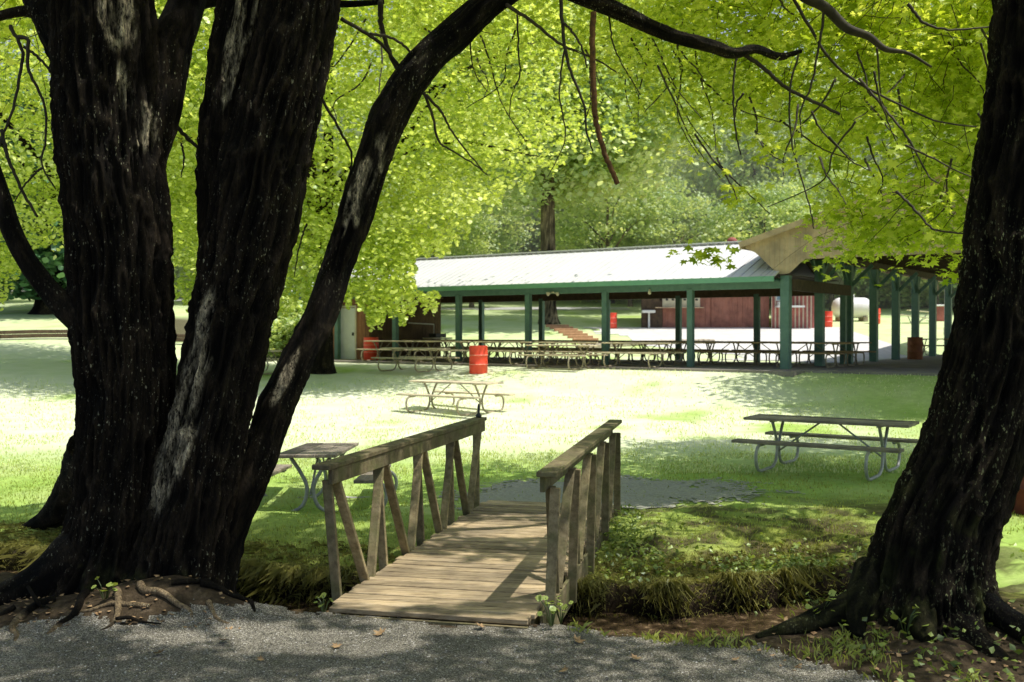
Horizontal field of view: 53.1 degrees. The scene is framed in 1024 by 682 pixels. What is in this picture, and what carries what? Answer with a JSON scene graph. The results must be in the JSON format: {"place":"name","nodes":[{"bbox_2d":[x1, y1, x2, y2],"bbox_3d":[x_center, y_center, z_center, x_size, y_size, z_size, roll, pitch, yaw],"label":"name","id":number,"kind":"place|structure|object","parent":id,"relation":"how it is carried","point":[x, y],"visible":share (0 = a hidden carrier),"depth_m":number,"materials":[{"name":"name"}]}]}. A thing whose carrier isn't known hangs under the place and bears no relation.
{"place":"outdoors","nodes":[
{"label":"outdoors","id":0,"kind":"place"},
{"bbox_2d":[0,330,184,340],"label":"retaining wall","id":1,"kind":"structure","parent":0,"point":[18,333],"depth_m":46.49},
{"bbox_2d":[174,299,630,309],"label":"road","id":2,"kind":"structure","parent":0,"point":[558,308],"depth_m":74.44,"materials":[{"name":"grey asphalt"}]},
{"bbox_2d":[0,570,824,641],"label":"creek water","id":3,"kind":"structure","parent":0,"point":[748,623],"depth_m":8.79,"materials":[{"name":"liquid"}]},
{"bbox_2d":[0,602,879,681],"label":"gravel path","id":4,"kind":"structure","parent":0,"point":[461,636],"depth_m":6.66,"materials":[{"name":"grey gravel"}]},
{"bbox_2d":[115,615,160,624],"bbox_3d":[-2.625,1.961,7.210,0.343,0.053,0.046,0,1,7],"label":"stick","id":5,"kind":"object","parent":4,"relation":"on","point":[126,617],"visible":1,"depth_m":7.21,"materials":[{"name":"brown wood"}]},
{"bbox_2d":[373,627,385,634],"bbox_3d":[-0.920,2.006,7.076,0.092,0.041,0.104,0,1,0],"label":"fallen leaf","id":6,"kind":"object","parent":4,"relation":"on","point":[380,631],"visible":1,"depth_m":7.09,"materials":[{"name":"beige plant"}]},
{"bbox_2d":[535,594,561,625],"bbox_3d":[0.262,1.928,7.271,0.196,0.247,0.219,0,1,0],"label":"weed plant","id":7,"kind":"object","parent":4,"relation":"on","point":[552,609],"visible":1,"depth_m":7.27,"materials":[{"name":"green plant"}]},
{"bbox_2d":[573,633,584,642],"bbox_3d":[0.452,2.010,6.917,0.093,0.046,0.092,0,1,39],"label":"fallen leaf","id":8,"kind":"object","parent":4,"relation":"on","point":[578,639],"visible":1,"depth_m":6.93,"materials":[{"name":"brown plant"}]},
{"bbox_2d":[630,653,642,658],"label":"fallen leaf","id":9,"kind":"object","parent":4,"relation":"on","point":[634,656],"visible":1,"depth_m":6.54,"materials":[{"name":"beige plant"}]},
{"bbox_2d":[0,0,930,170],"label":"sky","id":10,"kind":"structure","parent":0,"point":[785,0],"materials":[{"name":"white"}]},
{"bbox_2d":[0,298,1023,681],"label":"ground","id":11,"kind":"structure","parent":0,"point":[38,362],"depth_m":19.00,"materials":[{"name":"green plant"}]},
{"bbox_2d":[26,585,50,608],"bbox_3d":[-3.448,1.864,7.435,0.283,0.139,0.052,0,1,32],"label":"stick","id":12,"kind":"object","parent":11,"relation":"on","point":[34,597],"visible":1,"depth_m":7.42,"materials":[{"name":"brown wood"}]},
{"bbox_2d":[0,338,175,343],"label":"gravel strip","id":13,"kind":"object","parent":11,"relation":"on","point":[43,338],"visible":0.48,"depth_m":45.52,"materials":[{"name":"grey gravel"}]},
{"bbox_2d":[0,46,188,314],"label":"pine tree","id":14,"kind":"object","parent":11,"relation":"on","point":[52,266],"visible":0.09,"depth_m":57.72,"materials":[{"name":"green plant"}]},
{"bbox_2d":[91,576,117,599],"bbox_3d":[-2.968,1.824,7.436,0.199,0.206,0.123,0,1,16],"label":"weed plant","id":15,"kind":"object","parent":11,"relation":"on","point":[110,584],"visible":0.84,"depth_m":7.45,"materials":[{"name":"green plant"}]},
{"bbox_2d":[0,0,362,310],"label":"maple tree","id":16,"kind":"object","parent":11,"relation":"on","point":[10,266],"visible":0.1,"depth_m":34.81,"materials":[{"name":"green plant"}]},
{"bbox_2d":[173,192,297,266],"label":"young tree","id":17,"kind":"object","parent":11,"relation":"on","point":[192,239],"depth_m":69.70,"materials":[{"name":"green plant"}]},
{"bbox_2d":[169,77,309,297],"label":"woodland tree","id":18,"kind":"object","parent":11,"relation":"on","point":[180,269],"visible":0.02,"depth_m":78.04,"materials":[{"name":"green plant"}]},
{"bbox_2d":[263,350,281,374],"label":"picnic table","id":19,"kind":"object","parent":11,"relation":"on","point":[270,359],"visible":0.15,"depth_m":32.53,"materials":[{"name":"brown wood"}]},
{"bbox_2d":[267,312,301,357],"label":"bush","id":20,"kind":"object","parent":11,"relation":"on","point":[280,336],"visible":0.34,"depth_m":42.87,"materials":[{"name":"green plant"}]},
{"bbox_2d":[274,286,305,322],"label":"bush","id":21,"kind":"object","parent":11,"relation":"on","point":[298,309],"visible":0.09,"depth_m":45.50,"materials":[{"name":"green plant"}]},
{"bbox_2d":[313,592,333,611],"bbox_3d":[-1.407,1.947,7.570,0.132,0.179,0.156,0,1,22],"label":"weed plant","id":22,"kind":"object","parent":11,"relation":"on","point":[322,604],"visible":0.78,"depth_m":7.58,"materials":[{"name":"green plant"}]},
{"bbox_2d":[264,443,397,511],"bbox_3d":[-2.501,1.780,13.336,1.907,0.768,2.418,0,-2,-2],"label":"picnic table","id":23,"kind":"object","parent":11,"relation":"on","point":[318,451],"visible":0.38,"depth_m":12.61,"materials":[{"name":"grey wood"}]},
{"bbox_2d":[0,0,669,373],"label":"maple tree","id":24,"kind":"object","parent":11,"relation":"on","point":[384,262],"visible":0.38,"depth_m":30.46,"materials":[{"name":"green plant"}]},
{"bbox_2d":[285,198,400,291],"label":"young tree","id":25,"kind":"object","parent":11,"relation":"on","point":[289,278],"visible":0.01,"depth_m":65.95,"materials":[{"name":"green plant"}]},
{"bbox_2d":[292,48,398,276],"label":"woodland tree","id":26,"kind":"object","parent":11,"relation":"on","point":[341,121],"depth_m":88.11,"materials":[{"name":"green plant"}]},
{"bbox_2d":[333,297,443,358],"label":"storage shed","id":27,"kind":"structure","parent":11,"relation":"on","point":[355,328],"depth_m":41.16,"materials":[{"name":"brown wood"}]},
{"bbox_2d":[341,305,356,358],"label":"door","id":28,"kind":"structure","parent":27,"relation":"in","point":[348,318],"depth_m":40.95,"materials":[{"name":"white paint"}]},
{"bbox_2d":[371,347,459,372],"bbox_3d":[-3.152,0.607,33.410,2.418,0.768,1.907,0,1,35],"label":"picnic table","id":29,"kind":"object","parent":11,"relation":"on","point":[433,361],"visible":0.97,"depth_m":33.18,"materials":[{"name":"brown wood"}]},
{"bbox_2d":[0,541,844,623],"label":"overhang grass","id":30,"kind":"structure","parent":11,"relation":"on","point":[313,575],"depth_m":9.33,"materials":[{"name":"green plant"}]},
{"bbox_2d":[0,519,852,620],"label":"bank grass","id":31,"kind":"structure","parent":11,"relation":"on","point":[32,537],"depth_m":9.99,"materials":[{"name":"green plant"}]},
{"bbox_2d":[333,67,530,257],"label":"woodland tree","id":32,"kind":"object","parent":11,"relation":"on","point":[361,132],"depth_m":82.52,"materials":[{"name":"green plant"}]},
{"bbox_2d":[378,164,508,259],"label":"young tree","id":33,"kind":"object","parent":11,"relation":"on","point":[477,225],"visible":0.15,"depth_m":69.16,"materials":[{"name":"green plant"}]},
{"bbox_2d":[396,379,514,415],"bbox_3d":[-1.382,1.365,25.017,2.418,0.768,1.907,0,1,35],"label":"picnic table","id":34,"kind":"object","parent":11,"relation":"on","point":[449,382],"visible":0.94,"depth_m":24.84,"materials":[{"name":"brown wood"}]},
{"bbox_2d":[312,417,621,628],"bbox_3d":[-0.119,1.587,9.813,1.905,1.322,4.962,0,1,13],"label":"footbridge","id":35,"kind":"object","parent":11,"relation":"on","point":[498,561],"visible":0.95,"depth_m":8.87,"materials":[{"name":"brown wood"}]},
{"bbox_2d":[476,404,481,417],"bbox_3d":[-0.393,0.819,12.064,0.070,0.160,0.070,0,1,0],"label":"rail hook","id":36,"kind":"object","parent":35,"relation":"attached to","point":[478,415],"visible":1,"depth_m":12.05,"materials":[{"name":"black metal"}]},
{"bbox_2d":[469,346,487,373],"bbox_3d":[-1.060,0.587,32.308,0.612,0.880,0.612,0,1,0],"label":"barrel","id":37,"kind":"object","parent":11,"relation":"on","point":[478,359],"visible":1,"depth_m":32.06,"materials":[{"name":"red paint"}]},
{"bbox_2d":[416,172,540,307],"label":"young tree","id":38,"kind":"object","parent":11,"relation":"on","point":[508,242],"visible":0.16,"depth_m":75.33,"materials":[{"name":"green plant"}]},
{"bbox_2d":[0,0,982,640],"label":"maple tree","id":39,"kind":"object","parent":11,"relation":"on","point":[164,470],"visible":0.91,"depth_m":7.97,"materials":[{"name":"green plant"}]},
{"bbox_2d":[4,575,1020,681],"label":"leaf litter","id":40,"kind":"object","parent":11,"relation":"on","point":[814,632],"visible":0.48,"depth_m":6.87,"materials":[{"name":"brown plant"}]},
{"bbox_2d":[479,64,578,253],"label":"woodland tree","id":41,"kind":"object","parent":11,"relation":"on","point":[530,245],"visible":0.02,"depth_m":89.25,"materials":[{"name":"green plant"}]},
{"bbox_2d":[354,0,743,324],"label":"oak tree","id":42,"kind":"object","parent":11,"relation":"on","point":[550,193],"visible":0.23,"depth_m":57.23,"materials":[{"name":"green plant"}]},
{"bbox_2d":[549,599,572,623],"bbox_3d":[0.352,1.955,7.375,0.176,0.173,0.184,0,1,0],"label":"weed plant","id":43,"kind":"object","parent":11,"relation":"on","point":[564,607],"visible":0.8,"depth_m":7.38,"materials":[{"name":"green plant"}]},
{"bbox_2d":[268,241,866,376],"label":"picnic pavilion","id":44,"kind":"structure","parent":11,"relation":"on","point":[605,275],"depth_m":35.41,"materials":[{"name":"metal"}]},
{"bbox_2d":[363,337,378,359],"bbox_3d":[-5.464,0.296,39.717,0.612,0.880,0.612,0,1,0],"label":"barrel","id":45,"kind":"object","parent":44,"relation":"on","point":[368,354],"visible":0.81,"depth_m":39.46,"materials":[{"name":"red paint"}]},
{"bbox_2d":[355,340,426,361],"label":"picnic table","id":46,"kind":"object","parent":44,"relation":"on","point":[390,341],"visible":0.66,"depth_m":38.11,"materials":[{"name":"brown wood"}]},
{"bbox_2d":[408,322,451,356],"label":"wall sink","id":47,"kind":"object","parent":44,"relation":"on","point":[438,335],"depth_m":42.46,"materials":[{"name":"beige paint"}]},
{"bbox_2d":[399,340,465,359],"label":"picnic table","id":48,"kind":"object","parent":44,"relation":"on","point":[430,347],"visible":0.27,"depth_m":40.95,"materials":[{"name":"beige wood"}]},
{"bbox_2d":[408,341,472,362],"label":"picnic table","id":49,"kind":"object","parent":44,"relation":"on","point":[450,350],"visible":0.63,"depth_m":36.52,"materials":[{"name":"brown wood"}]},
{"bbox_2d":[433,339,490,357],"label":"picnic table","id":50,"kind":"object","parent":44,"relation":"on","point":[454,346],"visible":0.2,"depth_m":42.83,"materials":[{"name":"beige wood"}]},
{"bbox_2d":[450,340,517,360],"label":"picnic table","id":51,"kind":"object","parent":44,"relation":"on","point":[495,348],"visible":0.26,"depth_m":39.31,"materials":[{"name":"beige wood"}]},
{"bbox_2d":[465,341,547,364],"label":"picnic table","id":52,"kind":"object","parent":44,"relation":"on","point":[511,351],"visible":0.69,"depth_m":35.12,"materials":[{"name":"brown wood"}]},
{"bbox_2d":[488,343,544,359],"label":"picnic table","id":53,"kind":"object","parent":44,"relation":"on","point":[510,352],"visible":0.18,"depth_m":41.55,"materials":[{"name":"beige wood"}]},
{"bbox_2d":[498,340,575,361],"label":"picnic table","id":54,"kind":"object","parent":44,"relation":"on","point":[534,349],"visible":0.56,"depth_m":37.99,"materials":[{"name":"beige wood"}]},
{"bbox_2d":[517,344,608,369],"bbox_3d":[1.618,0.503,32.608,2.418,0.768,1.907,0,1,35],"label":"picnic table","id":55,"kind":"object","parent":44,"relation":"on","point":[582,355],"visible":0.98,"depth_m":32.43,"materials":[{"name":"brown wood"}]},
{"bbox_2d":[537,340,600,360],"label":"picnic table","id":56,"kind":"object","parent":44,"relation":"on","point":[567,348],"visible":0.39,"depth_m":39.59,"materials":[{"name":"beige wood"}]},
{"bbox_2d":[526,342,613,365],"bbox_3d":[1.927,0.414,33.850,2.418,0.768,1.907,0,1,35],"label":"picnic table","id":57,"kind":"object","parent":44,"relation":"on","point":[566,351],"visible":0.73,"depth_m":33.56,"materials":[{"name":"brown wood"}]},
{"bbox_2d":[557,341,634,362],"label":"picnic table","id":58,"kind":"object","parent":44,"relation":"on","point":[614,349],"visible":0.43,"depth_m":36.50,"materials":[{"name":"beige wood"}]},
{"bbox_2d":[593,340,655,361],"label":"picnic table","id":59,"kind":"object","parent":44,"relation":"on","point":[635,348],"visible":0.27,"depth_m":38.57,"materials":[{"name":"beige wood"}]},
{"bbox_2d":[594,342,685,367],"bbox_3d":[4.044,0.429,32.362,2.418,0.768,1.907,0,1,35],"label":"picnic table","id":60,"kind":"object","parent":44,"relation":"on","point":[619,352],"visible":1,"depth_m":32.20,"materials":[{"name":"brown wood"}]},
{"bbox_2d":[621,341,704,364],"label":"picnic table","id":61,"kind":"object","parent":44,"relation":"on","point":[673,350],"visible":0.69,"depth_m":35.02,"materials":[{"name":"beige wood"}]},
{"bbox_2d":[648,341,728,362],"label":"picnic table","id":62,"kind":"object","parent":44,"relation":"on","point":[708,354],"visible":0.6,"depth_m":36.71,"materials":[{"name":"beige wood"}]},
{"bbox_2d":[694,342,777,365],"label":"picnic table","id":63,"kind":"object","parent":44,"relation":"on","point":[746,352],"visible":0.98,"depth_m":33.42,"materials":[{"name":"beige wood"}]},
{"bbox_2d":[718,341,799,364],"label":"picnic table","id":64,"kind":"object","parent":44,"relation":"on","point":[736,355],"visible":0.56,"depth_m":35.25,"materials":[{"name":"beige wood"}]},
{"bbox_2d":[764,342,856,367],"bbox_3d":[9.393,0.431,32.207,2.418,0.768,1.907,0,1,35],"label":"picnic table","id":65,"kind":"object","parent":44,"relation":"on","point":[824,352],"visible":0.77,"depth_m":31.94,"materials":[{"name":"beige wood"}]},
{"bbox_2d":[799,342,875,365],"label":"picnic table","id":66,"kind":"object","parent":44,"relation":"on","point":[855,350],"visible":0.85,"depth_m":33.60,"materials":[{"name":"beige wood"}]},
{"bbox_2d":[546,324,598,343],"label":"garden steps","id":67,"kind":"structure","parent":11,"relation":"on","point":[568,331],"depth_m":54.42,"materials":[{"name":"brick"}]},
{"bbox_2d":[530,168,682,251],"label":"young tree","id":68,"kind":"object","parent":11,"relation":"on","point":[567,233],"visible":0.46,"depth_m":68.91,"materials":[{"name":"green plant"}]},
{"bbox_2d":[503,94,710,303],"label":"woodland tree","id":69,"kind":"object","parent":11,"relation":"on","point":[567,221],"visible":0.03,"depth_m":82.83,"materials":[{"name":"green plant"}]},
{"bbox_2d":[436,474,804,509],"bbox_3d":[1.460,1.991,13.541,5.080,0.164,2.760,0,1,0],"label":"gravel landing","id":70,"kind":"object","parent":11,"relation":"on","point":[640,494],"visible":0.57,"depth_m":13.33,"materials":[{"name":"grey gravel"}]},
{"bbox_2d":[560,150,703,306],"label":"young tree","id":71,"kind":"object","parent":11,"relation":"on","point":[630,301],"visible":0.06,"depth_m":77.37,"materials":[{"name":"green plant"}]},
{"bbox_2d":[577,339,714,347],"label":"wall","id":72,"kind":"structure","parent":11,"relation":"on","point":[623,345],"depth_m":49.17,"materials":[{"name":"stone"}]},
{"bbox_2d":[603,175,749,247],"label":"young tree","id":73,"kind":"object","parent":11,"relation":"on","point":[688,206],"visible":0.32,"depth_m":71.50,"materials":[{"name":"green plant"}]},
{"bbox_2d":[622,92,740,245],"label":"woodland tree","id":74,"kind":"object","parent":11,"relation":"on","point":[684,160],"visible":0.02,"depth_m":86.86,"materials":[{"name":"green plant"}]},
{"bbox_2d":[641,237,813,327],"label":"service building","id":75,"kind":"structure","parent":11,"relation":"on","point":[719,312],"depth_m":57.40,"materials":[{"name":"red wood"}]},
{"bbox_2d":[711,297,728,326],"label":"door","id":76,"kind":"structure","parent":75,"relation":"in","point":[719,306],"depth_m":57.40,"materials":[{"name":"red wood"}]},
{"bbox_2d":[583,327,906,362],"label":"gravel court","id":77,"kind":"object","parent":11,"relation":"on","point":[832,334],"visible":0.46,"depth_m":52.36,"materials":[{"name":"grey gravel"}]},
{"bbox_2d":[610,313,616,328],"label":"barrel","id":78,"kind":"object","parent":77,"relation":"on","point":[613,320],"visible":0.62,"depth_m":56.72,"materials":[{"name":"red paint"}]},
{"bbox_2d":[686,177,820,242],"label":"young tree","id":79,"kind":"object","parent":11,"relation":"on","point":[727,227],"visible":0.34,"depth_m":67.65,"materials":[{"name":"green plant"}]},
{"bbox_2d":[704,136,825,235],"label":"young tree","id":80,"kind":"object","parent":11,"relation":"on","point":[767,164],"visible":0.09,"depth_m":77.53,"materials":[{"name":"green plant"}]},
{"bbox_2d":[568,610,982,681],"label":"verge grass","id":81,"kind":"structure","parent":11,"relation":"on","point":[849,644],"depth_m":6.67,"materials":[{"name":"green plant"}]},
{"bbox_2d":[665,61,891,242],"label":"woodland tree","id":82,"kind":"object","parent":11,"relation":"on","point":[713,183],"visible":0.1,"depth_m":77.39,"materials":[{"name":"green plant"}]},
{"bbox_2d":[551,0,1023,659],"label":"maple tree","id":83,"kind":"object","parent":11,"relation":"on","point":[937,536],"visible":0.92,"depth_m":10.35,"materials":[{"name":"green plant"}]},
{"bbox_2d":[749,224,839,307],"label":"bush","id":84,"kind":"object","parent":11,"relation":"on","point":[770,297],"visible":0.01,"depth_m":75.08,"materials":[{"name":"green plant"}]},
{"bbox_2d":[588,503,1023,681],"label":"ground cover","id":85,"kind":"object","parent":11,"relation":"on","point":[758,565],"visible":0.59,"depth_m":9.73,"materials":[{"name":"green plant"}]},
{"bbox_2d":[805,589,835,613],"bbox_3d":[2.114,1.839,6.997,0.216,0.250,0.172,0,1,9],"label":"weed plant","id":86,"kind":"object","parent":11,"relation":"on","point":[832,592],"visible":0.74,"depth_m":7.03,"materials":[{"name":"green plant"}]},
{"bbox_2d":[731,414,918,480],"bbox_3d":[4.698,1.540,15.168,2.418,0.768,1.907,0,1,34],"label":"picnic table","id":87,"kind":"object","parent":11,"relation":"on","point":[879,424],"visible":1,"depth_m":14.95,"materials":[{"name":"grey wood"}]},
{"bbox_2d":[765,161,886,310],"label":"young tree","id":88,"kind":"object","parent":11,"relation":"on","point":[838,271],"visible":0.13,"depth_m":71.53,"materials":[{"name":"green plant"}]},
{"bbox_2d":[825,311,832,326],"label":"barrel","id":89,"kind":"object","parent":11,"relation":"on","point":[828,318],"visible":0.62,"depth_m":57.72,"materials":[{"name":"red paint"}]},
{"bbox_2d":[750,56,914,227],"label":"woodland tree","id":90,"kind":"object","parent":11,"relation":"on","point":[831,114],"depth_m":85.23,"materials":[{"name":"green plant"}]},
{"bbox_2d":[831,298,868,321],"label":"propane tank","id":91,"kind":"object","parent":11,"relation":"on","point":[861,309],"visible":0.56,"depth_m":61.52,"materials":[{"name":"white metal"}]},
{"bbox_2d":[738,162,969,375],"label":"picnic pavilion","id":92,"kind":"structure","parent":11,"relation":"on","point":[773,248],"depth_m":32.80,"materials":[{"name":"metal"}]},
{"bbox_2d":[907,337,922,359],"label":"barrel","id":93,"kind":"object","parent":92,"relation":"on","point":[914,347],"visible":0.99,"depth_m":40.40,"materials":[{"name":"orange paint"}]},
{"bbox_2d":[923,339,947,354],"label":"picnic table","id":94,"kind":"object","parent":92,"relation":"on","point":[924,345],"visible":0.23,"depth_m":47.14,"materials":[{"name":"beige wood"}]},
{"bbox_2d":[825,267,902,307],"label":"bush","id":95,"kind":"object","parent":11,"relation":"on","point":[862,293],"visible":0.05,"depth_m":75.28,"materials":[{"name":"green plant"}]},
{"bbox_2d":[878,308,880,323],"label":"barrel","id":96,"kind":"object","parent":11,"relation":"on","point":[879,316],"visible":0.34,"depth_m":59.75,"materials":[{"name":"red paint"}]},
{"bbox_2d":[884,647,918,654],"bbox_3d":[2.481,1.975,6.521,0.222,0.050,0.015,0,1,0],"label":"stick","id":97,"kind":"object","parent":11,"relation":"on","point":[905,653],"visible":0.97,"depth_m":6.52,"materials":[{"name":"brown wood"}]},
{"bbox_2d":[855,271,953,307],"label":"bush","id":98,"kind":"object","parent":11,"relation":"on","point":[905,296],"visible":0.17,"depth_m":74.66,"materials":[{"name":"green plant"}]},
{"bbox_2d":[890,604,919,637],"bbox_3d":[2.578,1.840,6.703,0.198,0.221,0.169,0,1,16],"label":"weed plant","id":99,"kind":"object","parent":11,"relation":"on","point":[894,616],"visible":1,"depth_m":6.71,"materials":[{"name":"green plant"}]},
{"bbox_2d":[900,310,928,322],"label":"picnic table","id":100,"kind":"object","parent":11,"relation":"on","point":[925,317],"visible":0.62,"depth_m":60.12,"materials":[{"name":"beige paint"}]},
{"bbox_2d":[851,70,978,191],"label":"woodland tree","id":101,"kind":"object","parent":11,"relation":"on","point":[868,157],"visible":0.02,"depth_m":80.51,"materials":[{"name":"green plant"}]},
{"bbox_2d":[864,17,972,157],"bbox_3d":[15.129,-5.016,25.876,13.366,12.550,11.023,0,1,0],"label":"maple tree","id":102,"kind":"object","parent":11,"relation":"on","point":[929,125],"depth_m":27.51,"materials":[{"name":"green plant"}]},
{"bbox_2d":[890,276,957,304],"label":"young tree","id":103,"kind":"object","parent":11,"relation":"on","point":[938,284],"visible":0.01,"depth_m":70.05,"materials":[{"name":"green plant"}]},
{"bbox_2d":[909,281,956,306],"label":"bush","id":104,"kind":"object","parent":11,"relation":"on","point":[942,295],"visible":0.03,"depth_m":75.77,"materials":[{"name":"green plant"}]},
{"bbox_2d":[937,305,943,320],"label":"barrel","id":105,"kind":"object","parent":11,"relation":"on","point":[940,312],"visible":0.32,"depth_m":61.74,"materials":[{"name":"red metal"}]},
{"bbox_2d":[1012,477,1023,514],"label":"barrel","id":106,"kind":"object","parent":11,"relation":"on","point":[1018,509],"visible":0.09,"depth_m":11.60,"materials":[{"name":"red paint"}]},
{"bbox_2d":[944,289,944,347],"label":"standpipe","id":107,"kind":"object","parent":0,"point":[944,317],"visible":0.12,"depth_m":48.97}
]}

